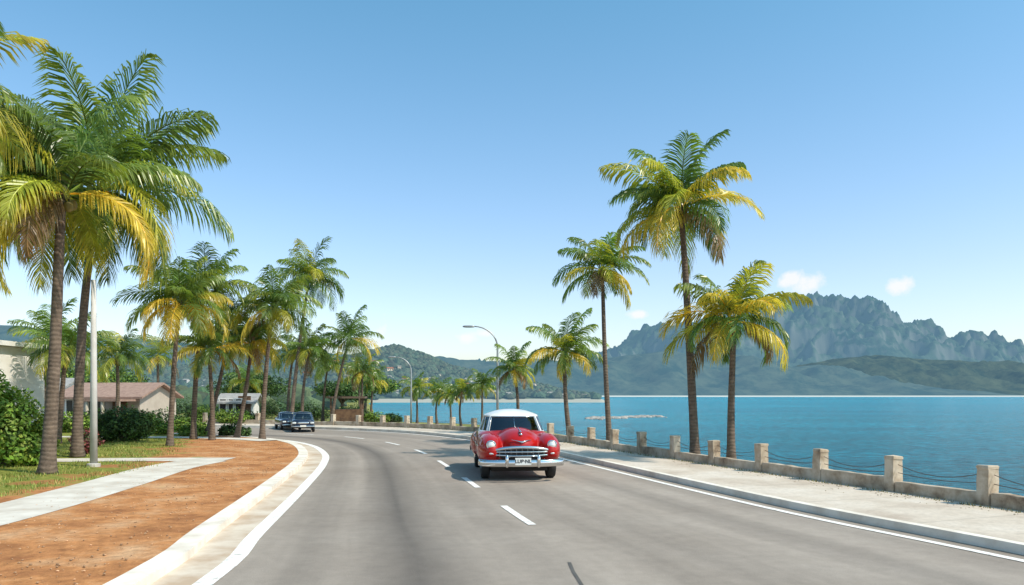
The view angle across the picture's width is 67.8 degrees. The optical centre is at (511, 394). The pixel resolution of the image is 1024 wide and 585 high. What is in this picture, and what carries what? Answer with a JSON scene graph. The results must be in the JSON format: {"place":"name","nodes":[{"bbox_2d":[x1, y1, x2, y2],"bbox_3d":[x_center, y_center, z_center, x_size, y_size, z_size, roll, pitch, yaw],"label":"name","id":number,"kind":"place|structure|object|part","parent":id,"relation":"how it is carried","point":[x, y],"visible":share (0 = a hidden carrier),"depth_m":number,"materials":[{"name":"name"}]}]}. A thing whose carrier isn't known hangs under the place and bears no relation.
{"place":"outdoors","nodes":[
{"label":"outdoors","id":0,"kind":"place"},
{"bbox_2d":[0,433,298,584],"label":"verge","id":1,"kind":"structure","parent":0,"point":[14,537],"depth_m":12.57,"materials":[{"name":"soil"}]},
{"bbox_2d":[0,22,50,178],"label":"palm tree","id":2,"kind":"object","parent":1,"relation":"on","point":[21,40],"visible":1,"depth_m":13.79,"materials":[{"name":"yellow plant"}]},
{"bbox_2d":[0,369,60,465],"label":"hedge bush","id":3,"kind":"object","parent":1,"relation":"on","point":[20,437],"visible":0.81,"depth_m":20.38,"materials":[{"name":"green plant"}]},
{"bbox_2d":[7,297,99,409],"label":"palm tree","id":4,"kind":"object","parent":1,"relation":"on","point":[36,326],"visible":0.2,"depth_m":34.32,"materials":[{"name":"green plant"}]},
{"bbox_2d":[13,310,119,443],"bbox_3d":[-17.463,-0.667,29.967,3.146,5.382,3.436,0,0,14],"label":"palm tree","id":5,"kind":"object","parent":1,"relation":"on","point":[67,334],"visible":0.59,"depth_m":29.71,"materials":[{"name":"green plant"}]},
{"bbox_2d":[62,411,89,432],"bbox_3d":[-22.323,1.438,39.048,2.763,1.394,1.774,0,0,0],"label":"shrub","id":6,"kind":"object","parent":1,"relation":"on","point":[67,425],"visible":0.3,"depth_m":38.80,"materials":[{"name":"green plant"}]},
{"bbox_2d":[67,426,104,453],"bbox_3d":[-13.890,1.516,24.782,1.083,0.966,0.961,0,0,0],"label":"flowering shrub","id":7,"kind":"object","parent":1,"relation":"on","point":[86,436],"visible":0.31,"depth_m":24.63,"materials":[{"name":"red plant"}]},
{"bbox_2d":[86,280,100,466],"bbox_3d":[-11.200,-0.545,20.400,0.340,5.050,0.331,0,0,0],"label":"utility pole","id":8,"kind":"object","parent":1,"relation":"on","point":[93,413],"visible":0.84,"depth_m":20.34,"materials":[{"name":"metal"}]},
{"bbox_2d":[0,89,202,474],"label":"palm tree","id":9,"kind":"object","parent":1,"relation":"on","point":[40,200],"visible":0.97,"depth_m":18.50,"materials":[{"name":"green plant"}]},
{"bbox_2d":[0,461,222,525],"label":"footpath","id":10,"kind":"structure","parent":1,"relation":"on","point":[19,509],"depth_m":15.13,"materials":[{"name":"concrete"}]},
{"bbox_2d":[0,43,233,457],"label":"palm tree","id":11,"kind":"object","parent":1,"relation":"on","point":[136,145],"visible":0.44,"depth_m":23.26,"materials":[{"name":"green plant"}]},
{"bbox_2d":[7,458,231,461],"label":"footpath","id":12,"kind":"structure","parent":1,"relation":"on","point":[138,459],"depth_m":22.54,"materials":[{"name":"concrete"}]},
{"bbox_2d":[88,403,156,441],"bbox_3d":[-15.922,1.168,31.201,2.631,1.683,2.076,0,0,0],"label":"round shrub","id":13,"kind":"object","parent":1,"relation":"on","point":[136,423],"visible":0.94,"depth_m":30.86,"materials":[{"name":"green plant"}]},
{"bbox_2d":[149,415,176,434],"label":"shrub","id":14,"kind":"object","parent":1,"relation":"on","point":[161,427],"visible":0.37,"depth_m":36.90,"materials":[{"name":"green plant"}]},
{"bbox_2d":[109,256,232,445],"bbox_3d":[-12.500,-1.594,28.392,4.030,7.225,3.802,0,0,32],"label":"palm tree","id":15,"kind":"object","parent":1,"relation":"on","point":[179,295],"visible":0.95,"depth_m":28.19,"materials":[{"name":"green plant"}]},
{"bbox_2d":[177,423,207,435],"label":"shrub","id":16,"kind":"object","parent":1,"relation":"on","point":[184,430],"visible":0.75,"depth_m":35.67,"materials":[{"name":"green plant"}]},
{"bbox_2d":[155,241,258,438],"bbox_3d":[-13.502,-2.161,32.948,4.368,8.357,4.067,0,0,0],"label":"palm tree","id":17,"kind":"object","parent":1,"relation":"on","point":[218,264],"visible":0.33,"depth_m":32.89,"materials":[{"name":"green plant"}]},
{"bbox_2d":[168,314,254,439],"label":"palm tree","id":18,"kind":"object","parent":1,"relation":"on","point":[205,357],"visible":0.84,"depth_m":32.42,"materials":[{"name":"green plant"}]},
{"bbox_2d":[189,299,275,435],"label":"palm tree","id":19,"kind":"object","parent":1,"relation":"on","point":[216,394],"visible":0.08,"depth_m":35.94,"materials":[{"name":"green plant"}]},
{"bbox_2d":[215,310,288,437],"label":"palm tree","id":20,"kind":"object","parent":1,"relation":"on","point":[257,348],"visible":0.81,"depth_m":34.09,"materials":[{"name":"green plant"}]},
{"bbox_2d":[230,264,322,438],"bbox_3d":[-10.489,-1.866,33.459,4.220,7.769,4.493,0,0,0],"label":"palm tree","id":21,"kind":"object","parent":1,"relation":"on","point":[274,298],"visible":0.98,"depth_m":33.04,"materials":[{"name":"green plant"}]},
{"bbox_2d":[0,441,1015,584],"bbox_3d":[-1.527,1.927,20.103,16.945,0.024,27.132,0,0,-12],"label":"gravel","id":22,"kind":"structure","parent":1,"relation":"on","point":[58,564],"depth_m":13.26,"materials":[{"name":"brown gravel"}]},
{"bbox_2d":[0,427,1020,512],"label":"grass","id":23,"kind":"structure","parent":1,"relation":"on","point":[106,454],"depth_m":20.42,"materials":[{"name":"green plant"}]},
{"bbox_2d":[62,436,272,440],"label":"footpath","id":24,"kind":"structure","parent":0,"point":[253,439],"depth_m":33.39,"materials":[{"name":"concrete"}]},
{"bbox_2d":[176,399,561,434],"bbox_3d":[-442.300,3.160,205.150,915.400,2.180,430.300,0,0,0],"label":"ground","id":25,"kind":"structure","parent":0,"point":[368,407],"depth_m":65.98,"materials":[{"name":"green plant"}]},
{"bbox_2d":[0,340,43,421],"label":"building","id":26,"kind":"structure","parent":25,"relation":"on","point":[18,373],"depth_m":29.98,"materials":[{"name":"white paint"}]},
{"bbox_2d":[59,378,73,390],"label":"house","id":27,"kind":"structure","parent":25,"relation":"on","point":[69,382],"depth_m":49.61,"materials":[{"name":"white paint"}]},
{"bbox_2d":[83,408,113,418],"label":"shrub","id":28,"kind":"object","parent":25,"relation":"on","point":[89,412],"visible":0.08,"depth_m":43.24,"materials":[{"name":"green plant"}]},
{"bbox_2d":[60,362,151,382],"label":"broadleaf tree","id":29,"kind":"object","parent":25,"relation":"on","point":[111,374],"visible":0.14,"depth_m":66.42,"materials":[{"name":"green plant"}]},
{"bbox_2d":[66,371,151,382],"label":"broadleaf tree","id":30,"kind":"object","parent":25,"relation":"on","point":[111,381],"visible":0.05,"depth_m":55.50,"materials":[{"name":"green plant"}]},
{"bbox_2d":[85,328,154,415],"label":"palm tree","id":31,"kind":"object","parent":25,"relation":"on","point":[121,357],"visible":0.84,"depth_m":39.92,"materials":[{"name":"green plant"}]},
{"bbox_2d":[63,382,183,422],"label":"house","id":32,"kind":"structure","parent":25,"relation":"on","point":[150,396],"depth_m":45.99,"materials":[{"name":"brown wood"}]},
{"bbox_2d":[64,399,72,416],"bbox_3d":[-26.245,0.800,45.637,1.120,1.070,0.115,0,0,6],"label":"window","id":33,"kind":"structure","parent":32,"relation":"in","point":[68,402],"depth_m":45.66,"materials":[{"name":"grey glass"}]},
{"bbox_2d":[89,401,100,413],"bbox_3d":[-24.853,0.800,45.498,1.120,1.070,0.115,0,0,6],"label":"window","id":34,"kind":"structure","parent":32,"relation":"in","point":[98,402],"depth_m":45.48,"materials":[{"name":"grey glass"}]},
{"bbox_2d":[112,401,126,411],"bbox_3d":[-23.357,1.050,45.375,0.900,1.900,0.060,0,0,6],"label":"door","id":35,"kind":"structure","parent":32,"relation":"in","point":[122,403],"depth_m":45.33,"materials":[{"name":"brown wood"}]},
{"bbox_2d":[130,336,189,382],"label":"palm tree","id":36,"kind":"object","parent":25,"relation":"on","point":[160,359],"visible":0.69,"depth_m":55.78,"materials":[{"name":"green plant"}]},
{"bbox_2d":[144,407,186,422],"bbox_3d":[-19.156,1.391,41.982,2.907,1.494,1.816,0,0,0],"label":"shrub","id":37,"kind":"object","parent":25,"relation":"on","point":[158,414],"visible":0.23,"depth_m":42.00,"materials":[{"name":"green plant"}]},
{"bbox_2d":[176,394,204,418],"bbox_3d":[-27.015,1.026,61.978,4.520,2.223,2.748,0,0,0],"label":"shrub","id":38,"kind":"object","parent":25,"relation":"on","point":[187,413],"visible":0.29,"depth_m":61.91,"materials":[{"name":"green plant"}]},
{"bbox_2d":[174,416,206,431],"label":"shrub","id":39,"kind":"object","parent":25,"relation":"on","point":[183,422],"visible":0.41,"depth_m":39.89,"materials":[{"name":"green plant"}]},
{"bbox_2d":[103,433,307,584],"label":"kerb","id":40,"kind":"structure","parent":25,"relation":"on","point":[184,548],"depth_m":10.64,"materials":[{"name":"concrete"}]},
{"bbox_2d":[190,404,222,421],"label":"shrub","id":41,"kind":"object","parent":25,"relation":"on","point":[202,409],"visible":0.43,"depth_m":55.73,"materials":[{"name":"green plant"}]},
{"bbox_2d":[215,407,253,423],"bbox_3d":[-18.581,1.473,50.958,2.538,1.325,1.582,0,0,0],"label":"shrub","id":42,"kind":"object","parent":25,"relation":"on","point":[225,416],"visible":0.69,"depth_m":50.79,"materials":[{"name":"green plant"}]},
{"bbox_2d":[217,420,251,436],"bbox_3d":[-13.229,1.677,36.215,1.581,0.911,1.093,0,0,0],"label":"shrub","id":43,"kind":"object","parent":25,"relation":"on","point":[226,429],"visible":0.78,"depth_m":36.07,"materials":[{"name":"green plant"}]},
{"bbox_2d":[150,442,321,584],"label":"gutter","id":44,"kind":"object","parent":25,"relation":"on","point":[216,550],"visible":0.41,"depth_m":11.22,"materials":[{"name":"concrete"}]},
{"bbox_2d":[217,393,261,413],"bbox_3d":[-20.300,0.975,57.000,2.900,2.150,2.900,0,0,-6],"label":"hut","id":45,"kind":"object","parent":25,"relation":"on","point":[227,401],"visible":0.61,"depth_m":55.94,"materials":[{"name":"white paint"}]},
{"bbox_2d":[218,398,233,411],"bbox_3d":[-20.909,0.800,55.796,1.120,1.070,0.115,0,0,-6],"label":"window","id":46,"kind":"structure","parent":45,"relation":"in","point":[221,406],"depth_m":55.75,"materials":[{"name":"grey glass"}]},
{"bbox_2d":[227,398,241,412],"bbox_3d":[-20.296,0.800,55.857,1.120,1.070,0.115,0,0,-6],"label":"window","id":47,"kind":"structure","parent":45,"relation":"in","point":[229,406],"depth_m":55.82,"materials":[{"name":"grey glass"}]},
{"bbox_2d":[238,396,250,412],"bbox_3d":[-19.642,1.050,55.950,0.900,1.900,0.060,0,0,-6],"label":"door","id":48,"kind":"structure","parent":45,"relation":"in","point":[248,406],"depth_m":55.95,"materials":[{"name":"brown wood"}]},
{"bbox_2d":[223,361,262,392],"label":"palm tree","id":49,"kind":"object","parent":25,"relation":"on","point":[255,383],"visible":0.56,"depth_m":65.63,"materials":[{"name":"green plant"}]},
{"bbox_2d":[235,408,257,419],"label":"shrub","id":50,"kind":"object","parent":25,"relation":"on","point":[252,414],"visible":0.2,"depth_m":52.02,"materials":[{"name":"green plant"}]},
{"bbox_2d":[205,369,292,397],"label":"broadleaf tree","id":51,"kind":"object","parent":25,"relation":"on","point":[273,387],"visible":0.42,"depth_m":74.59,"materials":[{"name":"green plant"}]},
{"bbox_2d":[175,383,354,413],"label":"scrub","id":52,"kind":"object","parent":25,"relation":"on","point":[204,396],"visible":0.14,"depth_m":87.08,"materials":[{"name":"green plant"}]},
{"bbox_2d":[259,393,307,417],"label":"shrub","id":53,"kind":"object","parent":25,"relation":"on","point":[273,410],"visible":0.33,"depth_m":65.82,"materials":[{"name":"green plant"}]},
{"bbox_2d":[270,323,316,411],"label":"palm tree","id":54,"kind":"object","parent":25,"relation":"on","point":[282,355],"visible":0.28,"depth_m":52.93,"materials":[{"name":"green plant"}]},
{"bbox_2d":[265,236,348,411],"bbox_3d":[-13.351,-4.115,49.800,5.020,12.510,5.608,0,0,0],"label":"palm tree","id":55,"kind":"object","parent":25,"relation":"on","point":[316,274],"visible":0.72,"depth_m":49.85,"materials":[{"name":"green plant"}]},
{"bbox_2d":[279,323,337,410],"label":"palm tree","id":56,"kind":"object","parent":25,"relation":"on","point":[312,350],"visible":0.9,"depth_m":50.28,"materials":[{"name":"green plant"}]},
{"bbox_2d":[294,400,329,420],"bbox_3d":[-15.965,1.259,59.986,3.572,1.753,2.189,0,0,0],"label":"shrub","id":57,"kind":"object","parent":25,"relation":"on","point":[316,413],"visible":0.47,"depth_m":59.90,"materials":[{"name":"green plant"}]},
{"bbox_2d":[309,342,350,420],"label":"palm tree","id":58,"kind":"object","parent":25,"relation":"on","point":[337,365],"visible":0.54,"depth_m":55.95,"materials":[{"name":"green plant"}]},
{"bbox_2d":[310,377,377,407],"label":"broadleaf tree","id":59,"kind":"object","parent":25,"relation":"on","point":[331,388],"visible":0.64,"depth_m":74.12,"materials":[{"name":"green plant"}]},
{"bbox_2d":[326,396,366,421],"bbox_3d":[-11.900,1.090,55.000,2.700,1.920,2.100,0,0,-6],"label":"kiosk","id":60,"kind":"object","parent":25,"relation":"on","point":[345,414],"visible":0.8,"depth_m":54.21,"materials":[{"name":"brown wood"}]},
{"bbox_2d":[319,304,384,420],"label":"palm tree","id":61,"kind":"object","parent":25,"relation":"on","point":[349,331],"visible":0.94,"depth_m":50.76,"materials":[{"name":"green plant"}]},
{"bbox_2d":[338,404,369,418],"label":"shrub","id":62,"kind":"object","parent":25,"relation":"on","point":[358,407],"visible":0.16,"depth_m":59.98,"materials":[{"name":"green plant"}]},
{"bbox_2d":[340,358,377,405],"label":"palm tree","id":63,"kind":"object","parent":25,"relation":"on","point":[352,388],"visible":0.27,"depth_m":65.68,"materials":[{"name":"green plant"}]},
{"bbox_2d":[343,353,383,408],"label":"palm tree","id":64,"kind":"object","parent":25,"relation":"on","point":[362,369],"visible":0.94,"depth_m":55.31,"materials":[{"name":"green plant"}]},
{"bbox_2d":[355,365,387,411],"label":"palm tree","id":65,"kind":"object","parent":25,"relation":"on","point":[368,382],"visible":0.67,"depth_m":57.95,"materials":[{"name":"green plant"}]},
{"bbox_2d":[343,374,402,411],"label":"broadleaf tree","id":66,"kind":"object","parent":25,"relation":"on","point":[392,386],"visible":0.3,"depth_m":87.33,"materials":[{"name":"green plant"}]},
{"bbox_2d":[363,410,389,421],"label":"shrub","id":67,"kind":"object","parent":25,"relation":"on","point":[371,416],"visible":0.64,"depth_m":53.30,"materials":[{"name":"green plant"}]},
{"bbox_2d":[384,412,402,421],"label":"shrub","id":68,"kind":"object","parent":25,"relation":"on","point":[396,417],"visible":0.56,"depth_m":55.94,"materials":[{"name":"green plant"}]},
{"bbox_2d":[388,356,411,422],"bbox_3d":[-6.976,-0.150,47.600,1.560,4.480,0.208,0,0,0],"label":"street lamp","id":69,"kind":"object","parent":25,"relation":"on","point":[410,387],"visible":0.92,"depth_m":47.56,"materials":[{"name":"grey metal"}]},
{"bbox_2d":[399,371,433,423],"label":"palm tree","id":70,"kind":"object","parent":25,"relation":"on","point":[416,391],"visible":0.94,"depth_m":50.35,"materials":[{"name":"green plant"}]},
{"bbox_2d":[419,376,451,423],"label":"palm tree","id":71,"kind":"object","parent":25,"relation":"on","point":[435,383],"visible":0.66,"depth_m":51.98,"materials":[{"name":"green plant"}]},
{"bbox_2d":[435,382,463,424],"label":"palm tree","id":72,"kind":"object","parent":25,"relation":"on","point":[448,397],"visible":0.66,"depth_m":49.86,"materials":[{"name":"green plant"}]},
{"bbox_2d":[444,375,475,425],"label":"palm tree","id":73,"kind":"object","parent":25,"relation":"on","point":[459,388],"visible":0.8,"depth_m":46.81,"materials":[{"name":"green plant"}]},
{"bbox_2d":[463,368,499,420],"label":"palm tree","id":74,"kind":"object","parent":25,"relation":"on","point":[485,388],"visible":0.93,"depth_m":45.25,"materials":[{"name":"green plant"}]},
{"bbox_2d":[484,341,534,408],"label":"palm tree","id":75,"kind":"object","parent":25,"relation":"on","point":[518,371],"visible":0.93,"depth_m":37.54,"materials":[{"name":"green plant"}]},
{"bbox_2d":[523,308,609,434],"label":"palm tree","id":76,"kind":"object","parent":25,"relation":"on","point":[564,343],"visible":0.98,"depth_m":33.67,"materials":[{"name":"green plant"}]},
{"bbox_2d":[552,224,651,440],"bbox_3d":[3.547,-2.317,30.029,3.340,8.915,3.997,0,0,-40],"label":"palm tree","id":77,"kind":"object","parent":25,"relation":"on","point":[609,262],"visible":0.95,"depth_m":29.88,"materials":[{"name":"green plant"}]},
{"bbox_2d":[597,129,764,453],"bbox_3d":[5.214,-2.990,23.430,4.793,10.259,4.621,0,0,25],"label":"palm tree","id":78,"kind":"object","parent":25,"relation":"on","point":[663,194],"visible":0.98,"depth_m":23.09,"materials":[{"name":"green plant"}]},
{"bbox_2d":[147,349,604,402],"bbox_3d":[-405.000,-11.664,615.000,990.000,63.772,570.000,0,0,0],"label":"hill","id":79,"kind":"structure","parent":0,"point":[383,399],"depth_m":343.91,"materials":[{"name":"green plant"}]},
{"bbox_2d":[60,343,601,399],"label":"forest","id":80,"kind":"object","parent":79,"relation":"on","point":[431,365],"visible":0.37,"depth_m":472.68,"materials":[{"name":"green plant"}]},
{"bbox_2d":[0,325,1023,396],"bbox_3d":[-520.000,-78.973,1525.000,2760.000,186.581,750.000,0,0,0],"label":"hill","id":81,"kind":"structure","parent":0,"point":[644,375],"depth_m":1262.68,"materials":[{"name":"green plant"}]},
{"bbox_2d":[0,0,1023,360],"label":"sky","id":82,"kind":"structure","parent":0,"point":[447,152],"materials":[{"name":"blue"}]},
{"bbox_2d":[175,427,1023,584],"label":"road","id":83,"kind":"structure","parent":0,"point":[373,508],"depth_m":11.01,"materials":[{"name":"grey asphalt"}]},
{"bbox_2d":[192,440,328,584],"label":"edge line","id":84,"kind":"object","parent":83,"relation":"on","point":[241,551],"visible":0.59,"depth_m":11.28,"materials":[{"name":"paint"}]},
{"bbox_2d":[274,411,300,429],"bbox_3d":[-13.288,1.528,45.175,1.227,1.043,3.208,0,0,-26],"label":"sedan car","id":85,"kind":"object","parent":83,"relation":"on","point":[281,419],"visible":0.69,"depth_m":44.73,"materials":[{"name":"blue paint"}]},
{"bbox_2d":[291,411,314,431],"bbox_3d":[-11.742,1.500,42.771,1.294,1.100,3.382,0,0,-16],"label":"sedan car","id":86,"kind":"object","parent":83,"relation":"on","point":[302,419],"visible":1,"depth_m":41.46,"materials":[{"name":"blue paint"}]},
{"bbox_2d":[285,433,534,524],"bbox_3d":[-18.504,2.042,31.053,76.604,0.001,22.878,0,0,40],"label":"line","id":87,"kind":"object","parent":83,"relation":"on","point":[519,516],"visible":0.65,"depth_m":13.78,"materials":[{"name":"paint"}]},
{"bbox_2d":[470,409,563,477],"bbox_3d":[0.004,1.216,20.160,2.069,1.669,5.150,0,0,-6],"label":"classic car","id":88,"kind":"object","parent":83,"relation":"on","point":[511,440],"visible":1,"depth_m":18.21,"materials":[{"name":"red paint"}]},
{"bbox_3d":[-0.703,0.752,20.036,0.205,0.356,0.779,0,0,-17],"label":"side window","id":89,"kind":"part","parent":88,"relation":"part of","materials":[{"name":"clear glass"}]},
{"bbox_2d":[568,562,582,584],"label":"road crack","id":90,"kind":"object","parent":83,"relation":"on","point":[575,574],"visible":1,"depth_m":8.66,"materials":[{"name":"black asphalt"}]},
{"bbox_2d":[215,425,1023,554],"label":"kerb","id":91,"kind":"structure","parent":83,"relation":"on","point":[1006,545],"depth_m":13.23,"materials":[{"name":"concrete"}]},
{"bbox_2d":[283,428,1023,561],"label":"edge line","id":92,"kind":"object","parent":83,"relation":"on","point":[979,551],"visible":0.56,"depth_m":12.56,"materials":[{"name":"paint"}]},
{"bbox_2d":[206,423,1023,541],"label":"pavement","id":93,"kind":"structure","parent":0,"point":[996,522],"depth_m":14.57,"materials":[{"name":"concrete"}]},
{"bbox_2d":[463,325,498,409],"bbox_3d":[-1.595,-0.800,39.600,1.950,5.600,0.260,0,0,0],"label":"street lamp","id":94,"kind":"object","parent":93,"relation":"on","point":[497,378],"visible":0.84,"depth_m":39.56,"materials":[{"name":"grey metal"}]},
{"bbox_2d":[202,413,1023,510],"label":"sea fence","id":95,"kind":"object","parent":93,"relation":"on","point":[986,492],"visible":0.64,"depth_m":17.83,"materials":[{"name":"concrete"}]},
{"bbox_2d":[369,397,1023,495],"bbox_3d":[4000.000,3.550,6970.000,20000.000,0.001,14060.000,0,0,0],"label":"sea","id":96,"kind":"structure","parent":0,"point":[950,438],"depth_m":84.78,"materials":[{"name":"liquid"}]},
{"bbox_2d":[585,415,666,419],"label":"rocks","id":97,"kind":"object","parent":96,"relation":"in","point":[614,417],"visible":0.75,"depth_m":116.28,"materials":[{"name":"grey stone"}]},
{"bbox_2d":[658,260,812,458],"bbox_3d":[6.506,-0.950,22.292,4.276,6.183,4.607,0,0,0],"label":"palm tree","id":98,"kind":"object","parent":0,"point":[725,333],"visible":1,"depth_m":22.05,"materials":[{"name":"green plant"}]},
{"bbox_2d":[478,291,1023,366],"bbox_3d":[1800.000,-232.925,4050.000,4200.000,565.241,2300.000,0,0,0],"label":"mountain","id":99,"kind":"structure","parent":0,"point":[827,327],"depth_m":3320.49,"materials":[{"name":"stone"}]},
{"bbox_2d":[793,355,1023,394],"bbox_3d":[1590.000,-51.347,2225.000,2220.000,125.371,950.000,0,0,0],"label":"hill","id":100,"kind":"structure","parent":0,"point":[1004,377],"depth_m":1974.04,"materials":[{"name":"green plant"}]}
]}

